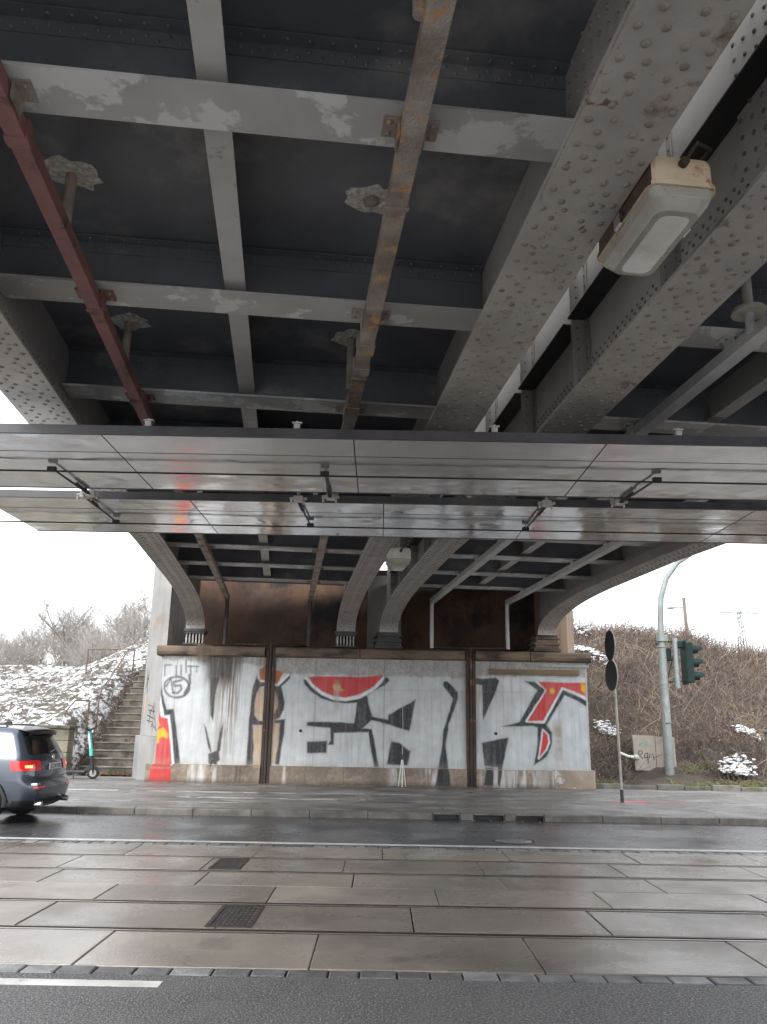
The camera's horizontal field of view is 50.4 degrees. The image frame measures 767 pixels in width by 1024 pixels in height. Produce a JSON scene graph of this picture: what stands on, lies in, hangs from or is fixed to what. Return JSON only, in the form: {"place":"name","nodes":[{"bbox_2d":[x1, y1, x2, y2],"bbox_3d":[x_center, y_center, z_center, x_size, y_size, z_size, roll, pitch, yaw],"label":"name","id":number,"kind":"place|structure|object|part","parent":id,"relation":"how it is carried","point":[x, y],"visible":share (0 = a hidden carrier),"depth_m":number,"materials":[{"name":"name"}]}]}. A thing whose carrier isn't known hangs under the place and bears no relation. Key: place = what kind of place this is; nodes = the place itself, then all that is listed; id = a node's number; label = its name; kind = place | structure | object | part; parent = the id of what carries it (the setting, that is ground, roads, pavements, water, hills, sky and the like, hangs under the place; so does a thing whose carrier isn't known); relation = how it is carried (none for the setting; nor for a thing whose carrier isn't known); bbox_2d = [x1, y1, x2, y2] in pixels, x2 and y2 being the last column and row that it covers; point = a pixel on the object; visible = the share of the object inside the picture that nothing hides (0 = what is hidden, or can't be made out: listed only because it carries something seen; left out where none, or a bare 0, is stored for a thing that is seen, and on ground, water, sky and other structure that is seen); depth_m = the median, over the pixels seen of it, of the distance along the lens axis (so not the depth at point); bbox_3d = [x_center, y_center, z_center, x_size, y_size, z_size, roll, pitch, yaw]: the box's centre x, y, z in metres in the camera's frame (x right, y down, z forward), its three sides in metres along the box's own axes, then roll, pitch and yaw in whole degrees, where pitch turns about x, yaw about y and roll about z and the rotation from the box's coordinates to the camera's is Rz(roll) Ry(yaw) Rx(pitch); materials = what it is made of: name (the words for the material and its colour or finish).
{"place":"outdoors","nodes":[
{"label":"outdoors","id":0,"kind":"place"},
{"bbox_2d":[0,640,146,722],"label":"dry grass","id":1,"kind":"structure","parent":0,"point":[50,681],"depth_m":31.39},
{"bbox_2d":[0,641,147,776],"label":"snowy embankment","id":2,"kind":"structure","parent":0,"point":[51,713],"depth_m":30.05,"materials":[{"name":"white snow"}]},
{"bbox_2d":[64,648,134,734],"bbox_3d":[-10.863,6.294,29.420,1.956,3.276,5.851,1,-15,0],"label":"handrail","id":3,"kind":"object","parent":2,"relation":"on","point":[74,701],"visible":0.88,"depth_m":29.60,"materials":[{"name":"grey metal"}]},
{"bbox_2d":[70,664,142,773],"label":"dry twigs","id":4,"kind":"object","parent":2,"relation":"on","point":[123,696],"visible":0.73,"depth_m":28.60,"materials":[{"name":"brown plant"}]},
{"bbox_2d":[79,658,146,774],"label":"stone stairs","id":5,"kind":"structure","parent":2,"relation":"on","point":[123,745],"depth_m":27.59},
{"bbox_2d":[0,972,766,1023],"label":"lane","id":6,"kind":"structure","parent":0,"point":[177,999],"depth_m":5.42,"materials":[{"name":"grey asphalt"}]},
{"bbox_2d":[0,812,766,853],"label":"lane","id":7,"kind":"structure","parent":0,"point":[381,831],"depth_m":14.06,"materials":[{"name":"grey asphalt"}]},
{"bbox_2d":[0,721,69,814],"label":"parked car","id":8,"kind":"object","parent":7,"relation":"on","point":[33,776],"visible":1,"depth_m":14.48,"materials":[{"name":"paint"}]},
{"bbox_3d":[-6.660,4.110,14.412,0.403,0.323,0.141,1,-15,0],"label":"side window","id":9,"kind":"part","parent":8,"relation":"part of","materials":[{"name":"white glass"}]},
{"bbox_3d":[-6.334,4.303,15.197,0.261,0.350,1.546,1,-15,0],"label":"rear window","id":10,"kind":"part","parent":8,"relation":"part of","materials":[{"name":"black glass"}]},
{"bbox_2d":[491,838,535,843],"bbox_3d":[2.105,5.318,13.194,0.720,0.012,0.720,1,-15,0],"label":"manhole cover","id":11,"kind":"object","parent":7,"relation":"on","point":[513,841],"visible":1,"depth_m":13.16,"materials":[{"name":"metal"}]},
{"bbox_2d":[0,391,766,665],"label":"sky","id":12,"kind":"structure","parent":0,"point":[93,567],"materials":[{"name":"white"}]},
{"bbox_2d":[0,842,766,983],"bbox_3d":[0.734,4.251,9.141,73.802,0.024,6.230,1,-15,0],"label":"tram track paving","id":13,"kind":"structure","parent":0,"point":[359,953],"depth_m":8.07,"materials":[{"name":"grey concrete"}]},
{"bbox_2d":[208,858,249,869],"bbox_3d":[-2.003,4.585,10.617,0.400,0.027,0.840,1,-15,0],"label":"drain grate","id":14,"kind":"object","parent":13,"relation":"on","point":[230,862],"visible":0.91,"depth_m":10.61,"materials":[{"name":"metal"}]},
{"bbox_2d":[205,905,264,928],"bbox_3d":[-1.399,3.850,7.763,0.420,0.027,0.900,1,-15,0],"label":"drain grate","id":15,"kind":"object","parent":13,"relation":"on","point":[213,919],"visible":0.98,"depth_m":7.72,"materials":[{"name":"metal"}]},
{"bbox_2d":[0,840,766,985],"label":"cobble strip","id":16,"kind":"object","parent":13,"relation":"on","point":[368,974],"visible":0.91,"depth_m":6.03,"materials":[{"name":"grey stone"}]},
{"bbox_2d":[0,925,766,942],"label":"tram rail","id":17,"kind":"object","parent":13,"relation":"on","point":[262,931],"visible":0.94,"depth_m":7.25,"materials":[{"name":"metal"}]},
{"bbox_2d":[0,898,766,915],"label":"tram rail","id":18,"kind":"object","parent":13,"relation":"on","point":[393,906],"visible":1,"depth_m":8.28,"materials":[{"name":"metal"}]},
{"bbox_2d":[0,866,766,881],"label":"tram rail","id":19,"kind":"object","parent":13,"relation":"on","point":[354,874],"visible":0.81,"depth_m":10.05,"materials":[{"name":"metal"}]},
{"bbox_2d":[0,852,766,867],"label":"tram rail","id":20,"kind":"object","parent":13,"relation":"on","point":[213,857],"visible":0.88,"depth_m":11.10,"materials":[{"name":"metal"}]},
{"bbox_2d":[0,837,766,986],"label":"lane marking","id":21,"kind":"object","parent":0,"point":[68,982],"visible":1,"depth_m":12.48,"materials":[{"name":"white paint"}]},
{"bbox_2d":[49,776,766,820],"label":"pavement","id":22,"kind":"structure","parent":0,"point":[602,802],"depth_m":19.23,"materials":[{"name":"grey concrete"}]},
{"bbox_2d":[27,725,76,775],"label":"retaining wall","id":23,"kind":"structure","parent":22,"relation":"on","point":[64,736],"depth_m":25.24,"materials":[{"name":"concrete"}]},
{"bbox_2d":[66,727,99,778],"bbox_3d":[-9.006,7.058,23.901,1.481,1.458,0.668,1,-15,0],"label":"electric scooter","id":24,"kind":"object","parent":22,"relation":"on","point":[92,770],"visible":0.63,"depth_m":23.76,"materials":[{"name":"teal plastic"}]},
{"bbox_2d":[68,789,412,802],"bbox_3d":[-5.524,6.561,18.914,13.190,0.004,3.042,1,-15,0],"label":"path band","id":25,"kind":"object","parent":22,"relation":"on","point":[237,797],"visible":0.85,"depth_m":18.75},
{"bbox_2d":[132,560,595,789],"bbox_3d":[-0.811,5.587,28.639,13.820,7.000,9.750,1,-15,0],"label":"bridge abutment","id":26,"kind":"object","parent":22,"relation":"on","point":[265,694],"visible":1,"depth_m":23.88,"materials":[{"name":"concrete"}]},
{"bbox_2d":[192,644,212,662],"bbox_3d":[-5.300,4.196,23.980,0.628,0.620,0.097,1,-15,0],"label":"dry weed","id":27,"kind":"object","parent":26,"relation":"hanging from","point":[202,649],"visible":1,"depth_m":23.95,"materials":[{"name":"plant"}]},
{"bbox_2d":[0,0,755,648],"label":"railway bridge","id":28,"kind":"structure","parent":26,"relation":"on","point":[354,214],"depth_m":6.62,"materials":[{"name":"paint"}]},
{"bbox_2d":[47,466,99,498],"bbox_3d":[-3.742,-0.499,9.929,0.220,0.385,1.215,1,-15,0],"label":"wire bracket","id":29,"kind":"object","parent":28,"relation":"attached to","point":[90,493],"visible":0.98,"depth_m":10.16,"materials":[{"name":"black metal"}]},
{"bbox_2d":[0,418,766,500],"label":"wire shield","id":30,"kind":"object","parent":29,"relation":"on","point":[677,456],"visible":1,"depth_m":9.00,"materials":[{"name":"grey metal"}]},
{"bbox_2d":[76,491,119,522],"bbox_3d":[-3.847,-0.179,11.163,0.220,0.385,1.355,1,-15,0],"label":"wire bracket","id":31,"kind":"object","parent":28,"relation":"attached to","point":[91,501],"visible":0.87,"depth_m":10.83,"materials":[{"name":"black metal"}]},
{"bbox_2d":[0,489,766,543],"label":"wire shield","id":32,"kind":"object","parent":31,"relation":"on","point":[201,507],"visible":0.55,"depth_m":11.38,"materials":[{"name":"grey metal"}]},
{"bbox_2d":[522,497,554,529],"bbox_3d":[2.102,-0.072,11.163,0.220,0.385,1.355,1,-15,0],"label":"wire bracket","id":33,"kind":"object","parent":32,"relation":"attached to","point":[545,504],"visible":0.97,"depth_m":10.52,"materials":[{"name":"grey metal"}]},
{"bbox_2d":[290,493,313,526],"bbox_3d":[-1.098,-0.130,11.163,0.220,0.385,1.355,1,-15,0],"label":"wire bracket","id":34,"kind":"object","parent":28,"relation":"attached to","point":[298,498],"visible":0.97,"depth_m":10.52,"materials":[{"name":"grey metal"}]},
{"bbox_2d":[0,520,766,535],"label":"contact wire","id":35,"kind":"object","parent":34,"relation":"hanging from","point":[387,528],"visible":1,"depth_m":11.73,"materials":[{"name":"black metal"}]},
{"bbox_2d":[320,471,338,502],"bbox_3d":[-0.672,-0.449,9.910,0.220,0.385,1.175,1,-15,0],"label":"wire bracket","id":36,"kind":"object","parent":28,"relation":"attached to","point":[329,496],"visible":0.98,"depth_m":10.24,"materials":[{"name":"grey metal"}]},
{"bbox_2d":[0,469,766,484],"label":"contact wire","id":37,"kind":"object","parent":36,"relation":"hanging from","point":[384,477],"visible":1,"depth_m":9.31,"materials":[{"name":"black metal"}]},
{"bbox_2d":[386,539,414,570],"bbox_3d":[0.353,0.450,15.921,0.574,1.330,0.773,3,-15,-6],"label":"tunnel lamp","id":38,"kind":"object","parent":28,"relation":"hanging from","point":[398,558],"visible":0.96,"depth_m":15.51,"materials":[{"name":"white plastic"}]},
{"bbox_2d":[610,477,661,507],"bbox_3d":[3.037,-0.383,9.908,0.222,0.385,1.185,2,-15,-3],"label":"wire bracket","id":39,"kind":"object","parent":28,"relation":"attached to","point":[620,502],"visible":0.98,"depth_m":10.08,"materials":[{"name":"grey metal"}]},
{"bbox_2d":[597,141,715,275],"bbox_3d":[1.809,-2.362,5.416,0.584,1.330,0.943,3,-15,-6],"label":"tunnel lamp","id":40,"kind":"object","parent":28,"relation":"hanging from","point":[662,209],"visible":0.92,"depth_m":5.03,"materials":[{"name":"white plastic"}]},
{"bbox_2d":[372,0,766,651],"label":"railway bridge","id":41,"kind":"structure","parent":26,"relation":"on","point":[676,338],"depth_m":8.65,"materials":[{"name":"paint"}]},
{"bbox_2d":[31,781,765,825],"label":"grit","id":42,"kind":"object","parent":22,"relation":"on","point":[393,786],"visible":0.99,"depth_m":22.89,"materials":[{"name":"grey gravel"}]},
{"bbox_2d":[398,692,405,786],"bbox_3d":[0.539,6.441,23.188,0.234,2.602,0.188,1,-15,0],"label":"tripod stand","id":43,"kind":"object","parent":22,"relation":"on","point":[402,759],"visible":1,"depth_m":23.05,"materials":[{"name":"white plastic"}]},
{"bbox_2d":[605,628,623,802],"bbox_3d":[5.613,4.863,19.691,0.189,4.101,0.746,2,-15,-4],"label":"sign post","id":44,"kind":"object","parent":22,"relation":"on","point":[611,673],"visible":1,"depth_m":19.79,"materials":[{"name":"metal"}]},
{"bbox_2d":[614,801,693,803],"bbox_3d":[6.412,6.911,19.432,1.931,0.002,1.090,8,-16,-26],"label":"paint splash","id":45,"kind":"object","parent":22,"relation":"on","point":[645,801],"visible":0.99,"depth_m":19.43,"materials":[{"name":"paint"}]},
{"bbox_2d":[596,783,766,791],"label":"edging stones","id":46,"kind":"object","parent":22,"relation":"on","point":[682,787],"visible":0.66,"depth_m":23.51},
{"bbox_2d":[574,630,766,786],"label":"earth embankment","id":47,"kind":"structure","parent":0,"point":[658,775],"depth_m":30.21,"materials":[{"name":"brown plant"}]},
{"bbox_2d":[573,622,594,635],"bbox_3d":[8.908,5.460,38.525,2.522,0.960,1.824,1,-15,0],"label":"snow patch","id":48,"kind":"object","parent":47,"relation":"on","point":[577,626],"visible":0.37,"depth_m":38.25,"materials":[{"name":"white snow"}]},
{"bbox_2d":[574,644,607,664],"bbox_3d":[8.499,5.941,34.043,2.012,0.928,1.390,1,-15,0],"label":"snow patch","id":49,"kind":"object","parent":47,"relation":"on","point":[590,650],"visible":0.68,"depth_m":33.99,"materials":[{"name":"white snow"}]},
{"bbox_2d":[593,719,621,736],"bbox_3d":[8.030,7.735,29.222,1.039,0.591,0.753,1,-15,0],"label":"snow patch","id":50,"kind":"object","parent":47,"relation":"on","point":[609,728],"visible":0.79,"depth_m":29.17,"materials":[{"name":"white snow"}]},
{"bbox_2d":[631,735,676,770],"bbox_3d":[8.735,7.879,26.509,1.393,1.220,0.500,1,-15,0],"label":"signal cabinet","id":51,"kind":"object","parent":47,"relation":"on","point":[647,748],"visible":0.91,"depth_m":26.34,"materials":[{"name":"beige metal"}]},
{"bbox_2d":[621,752,638,759],"bbox_3d":[7.851,7.802,26.137,0.674,0.270,0.175,4,-15,-12],"label":"pipe end","id":52,"kind":"object","parent":51,"relation":"attached to","point":[634,757],"visible":0.84,"depth_m":26.09,"materials":[{"name":"white plastic"}]},
{"bbox_2d":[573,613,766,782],"bbox_3d":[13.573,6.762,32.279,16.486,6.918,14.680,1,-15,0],"label":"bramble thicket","id":53,"kind":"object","parent":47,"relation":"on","point":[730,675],"visible":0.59,"depth_m":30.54,"materials":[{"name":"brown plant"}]},
{"bbox_2d":[573,608,766,662],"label":"bramble thicket","id":54,"kind":"object","parent":47,"relation":"on","point":[628,618],"visible":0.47,"depth_m":37.60,"materials":[{"name":"brown plant"}]},
{"bbox_2d":[574,608,766,778],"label":"bramble thicket","id":55,"kind":"object","parent":47,"relation":"on","point":[727,708],"visible":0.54,"depth_m":31.27,"materials":[{"name":"brown plant"}]},
{"bbox_2d":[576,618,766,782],"bbox_3d":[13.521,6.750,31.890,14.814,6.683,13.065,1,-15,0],"label":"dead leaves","id":56,"kind":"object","parent":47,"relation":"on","point":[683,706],"visible":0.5,"depth_m":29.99,"materials":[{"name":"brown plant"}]},
{"bbox_2d":[656,556,690,774],"bbox_3d":[10.801,4.578,26.756,3.663,8.203,0.330,1,-15,0],"label":"street mast","id":57,"kind":"object","parent":47,"relation":"on","point":[661,638],"visible":0.82,"depth_m":26.44,"materials":[{"name":"grey metal"}]},
{"bbox_2d":[664,712,670,722],"bbox_3d":[9.083,6.569,26.078,0.180,0.350,0.040,1,-15,0],"label":"access door","id":58,"kind":"structure","parent":57,"relation":"in","point":[667,714],"depth_m":26.06,"materials":[{"name":"white metal"}]},
{"bbox_2d":[666,638,704,687],"bbox_3d":[9.803,4.946,26.681,1.220,1.620,0.560,1,-15,0],"label":"traffic light","id":59,"kind":"object","parent":57,"relation":"attached to","point":[689,662],"visible":0.98,"depth_m":26.57,"materials":[{"name":"green metal"}]},
{"bbox_2d":[590,742,766,786],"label":"dry twigs","id":60,"kind":"object","parent":47,"relation":"on","point":[729,781],"visible":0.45,"depth_m":25.39,"materials":[{"name":"brown plant"}]},
{"bbox_2d":[593,723,766,789],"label":"green weeds","id":61,"kind":"object","parent":47,"relation":"on","point":[718,783],"visible":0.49,"depth_m":24.37,"materials":[{"name":"green plant"}]},
{"bbox_2d":[719,765,757,775],"bbox_3d":[11.087,8.057,25.381,1.139,0.319,0.860,1,-15,0],"label":"snow patch","id":62,"kind":"object","parent":47,"relation":"on","point":[741,771],"visible":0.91,"depth_m":25.34,"materials":[{"name":"white snow"}]},
{"bbox_2d":[717,754,757,770],"bbox_3d":[11.204,7.985,25.905,1.330,0.645,0.874,1,-15,0],"label":"snow patch","id":63,"kind":"object","parent":62,"relation":"on","point":[737,760],"visible":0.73,"depth_m":25.97,"materials":[{"name":"white snow"}]},
{"bbox_2d":[731,724,763,739],"bbox_3d":[12.756,7.723,28.542,1.021,0.563,0.733,9,-16,-27],"label":"snow patch","id":64,"kind":"object","parent":47,"relation":"on","point":[741,729],"visible":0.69,"depth_m":28.40,"materials":[{"name":"white snow"}]},
{"bbox_2d":[761,730,766,762],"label":"concrete post","id":65,"kind":"object","parent":47,"relation":"on","point":[765,735],"visible":1,"depth_m":26.09,"materials":[{"name":"concrete"}]},
{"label":"field","id":66,"kind":"structure","parent":0,"visible":0},
{"bbox_2d":[0,634,36,664],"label":"bare shrub","id":67,"kind":"object","parent":66,"relation":"on","point":[13,646],"visible":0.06,"depth_m":62.83,"materials":[{"name":"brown plant"}]},
{"bbox_2d":[0,625,46,664],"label":"bare shrub","id":68,"kind":"object","parent":66,"relation":"on","point":[21,651],"visible":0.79,"depth_m":54.06,"materials":[{"name":"brown plant"}]},
{"bbox_2d":[1,640,46,664],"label":"bare shrub","id":69,"kind":"object","parent":66,"relation":"on","point":[28,654],"visible":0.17,"depth_m":61.21,"materials":[{"name":"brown plant"}]},
{"bbox_2d":[1,642,50,664],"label":"bare shrub","id":70,"kind":"object","parent":66,"relation":"on","point":[37,657],"visible":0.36,"depth_m":60.65,"materials":[{"name":"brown plant"}]},
{"bbox_2d":[8,627,61,664],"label":"bare tree","id":71,"kind":"object","parent":66,"relation":"on","point":[37,637],"visible":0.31,"depth_m":69.28,"materials":[{"name":"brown plant"}]},
{"bbox_2d":[14,614,64,664],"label":"bare tree","id":72,"kind":"object","parent":66,"relation":"on","point":[47,642],"visible":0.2,"depth_m":75.14,"materials":[{"name":"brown plant"}]},
{"bbox_2d":[34,614,89,665],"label":"bare tree","id":73,"kind":"object","parent":66,"relation":"on","point":[47,634],"visible":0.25,"depth_m":67.18,"materials":[{"name":"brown plant"}]},
{"bbox_2d":[30,590,104,666],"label":"bare tree","id":74,"kind":"object","parent":66,"relation":"on","point":[62,620],"visible":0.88,"depth_m":60.94,"materials":[{"name":"brown plant"}]},
{"bbox_2d":[42,629,104,666],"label":"bare shrub","id":75,"kind":"object","parent":66,"relation":"on","point":[63,651],"visible":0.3,"depth_m":59.66,"materials":[{"name":"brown plant"}]},
{"bbox_2d":[59,602,110,651],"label":"bare tree","id":76,"kind":"object","parent":66,"relation":"on","point":[87,626],"visible":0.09,"depth_m":73.76,"materials":[{"name":"brown plant"}]},
{"bbox_2d":[52,621,136,666],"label":"bare shrub","id":77,"kind":"object","parent":66,"relation":"on","point":[93,656],"visible":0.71,"depth_m":54.05,"materials":[{"name":"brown plant"}]},
{"bbox_2d":[64,627,129,666],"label":"bare shrub","id":78,"kind":"object","parent":66,"relation":"on","point":[80,664],"visible":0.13,"depth_m":57.56,"materials":[{"name":"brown plant"}]},
{"bbox_2d":[66,627,130,662],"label":"bare shrub","id":79,"kind":"object","parent":66,"relation":"on","point":[93,646],"visible":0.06,"depth_m":59.65,"materials":[{"name":"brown plant"}]},
{"bbox_2d":[83,615,132,652],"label":"bare tree","id":80,"kind":"object","parent":66,"relation":"on","point":[102,632],"visible":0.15,"depth_m":73.37,"materials":[{"name":"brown plant"}]},
{"bbox_2d":[83,596,151,651],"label":"bare tree","id":81,"kind":"object","parent":66,"relation":"on","point":[120,618],"visible":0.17,"depth_m":71.04,"materials":[{"name":"brown plant"}]},
{"bbox_2d":[92,577,153,645],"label":"bare tree","id":82,"kind":"object","parent":66,"relation":"on","point":[134,612],"visible":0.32,"depth_m":65.39,"materials":[{"name":"brown plant"}]},
{"bbox_2d":[97,609,150,647],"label":"bare tree","id":83,"kind":"object","parent":66,"relation":"on","point":[127,635],"visible":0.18,"depth_m":68.45,"materials":[{"name":"brown plant"}]},
{"bbox_2d":[100,590,150,648],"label":"bare tree","id":84,"kind":"object","parent":66,"relation":"on","point":[131,625],"visible":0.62,"depth_m":59.56,"materials":[{"name":"brown plant"}]},
{"bbox_2d":[667,598,688,631],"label":"utility pole","id":85,"kind":"object","parent":66,"relation":"on","point":[684,610],"visible":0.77,"depth_m":60.16,"materials":[{"name":"brown wood"}]},
{"bbox_2d":[720,607,758,650],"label":"lattice mast","id":86,"kind":"object","parent":66,"relation":"on","point":[740,613],"visible":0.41,"depth_m":110.09,"materials":[{"name":"metal"}]},
{"label":"ground","id":87,"kind":"structure","parent":0,"visible":0},
{"bbox_2d":[76,772,131,775],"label":"dead leaves","id":88,"kind":"object","parent":87,"relation":"on","point":[118,773],"visible":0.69,"depth_m":25.67,"materials":[{"name":"brown plant"}]},
{"bbox_2d":[3,805,766,825],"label":"kerb","id":89,"kind":"structure","parent":87,"relation":"on","point":[391,814],"depth_m":16.08,"materials":[{"name":"concrete"}]},
{"bbox_2d":[432,811,459,819],"bbox_3d":[1.242,6.041,16.203,0.532,0.145,0.264,1,-15,0],"label":"kerb gully","id":90,"kind":"object","parent":89,"relation":"in","point":[446,815],"visible":0.95,"depth_m":16.26,"materials":[{"name":"stone"}]},
{"bbox_2d":[472,812,504,820],"bbox_3d":[2.081,6.057,16.203,0.612,0.145,0.264,1,-15,0],"label":"kerb gully","id":91,"kind":"object","parent":89,"relation":"in","point":[488,816],"visible":0.86,"depth_m":16.26,"materials":[{"name":"stone"}]},
{"bbox_2d":[514,813,543,820],"bbox_3d":[2.891,6.071,16.203,0.552,0.145,0.264,1,-15,0],"label":"kerb gully","id":92,"kind":"object","parent":89,"relation":"in","point":[529,816],"visible":0.83,"depth_m":16.26,"materials":[{"name":"metal"}]}
]}

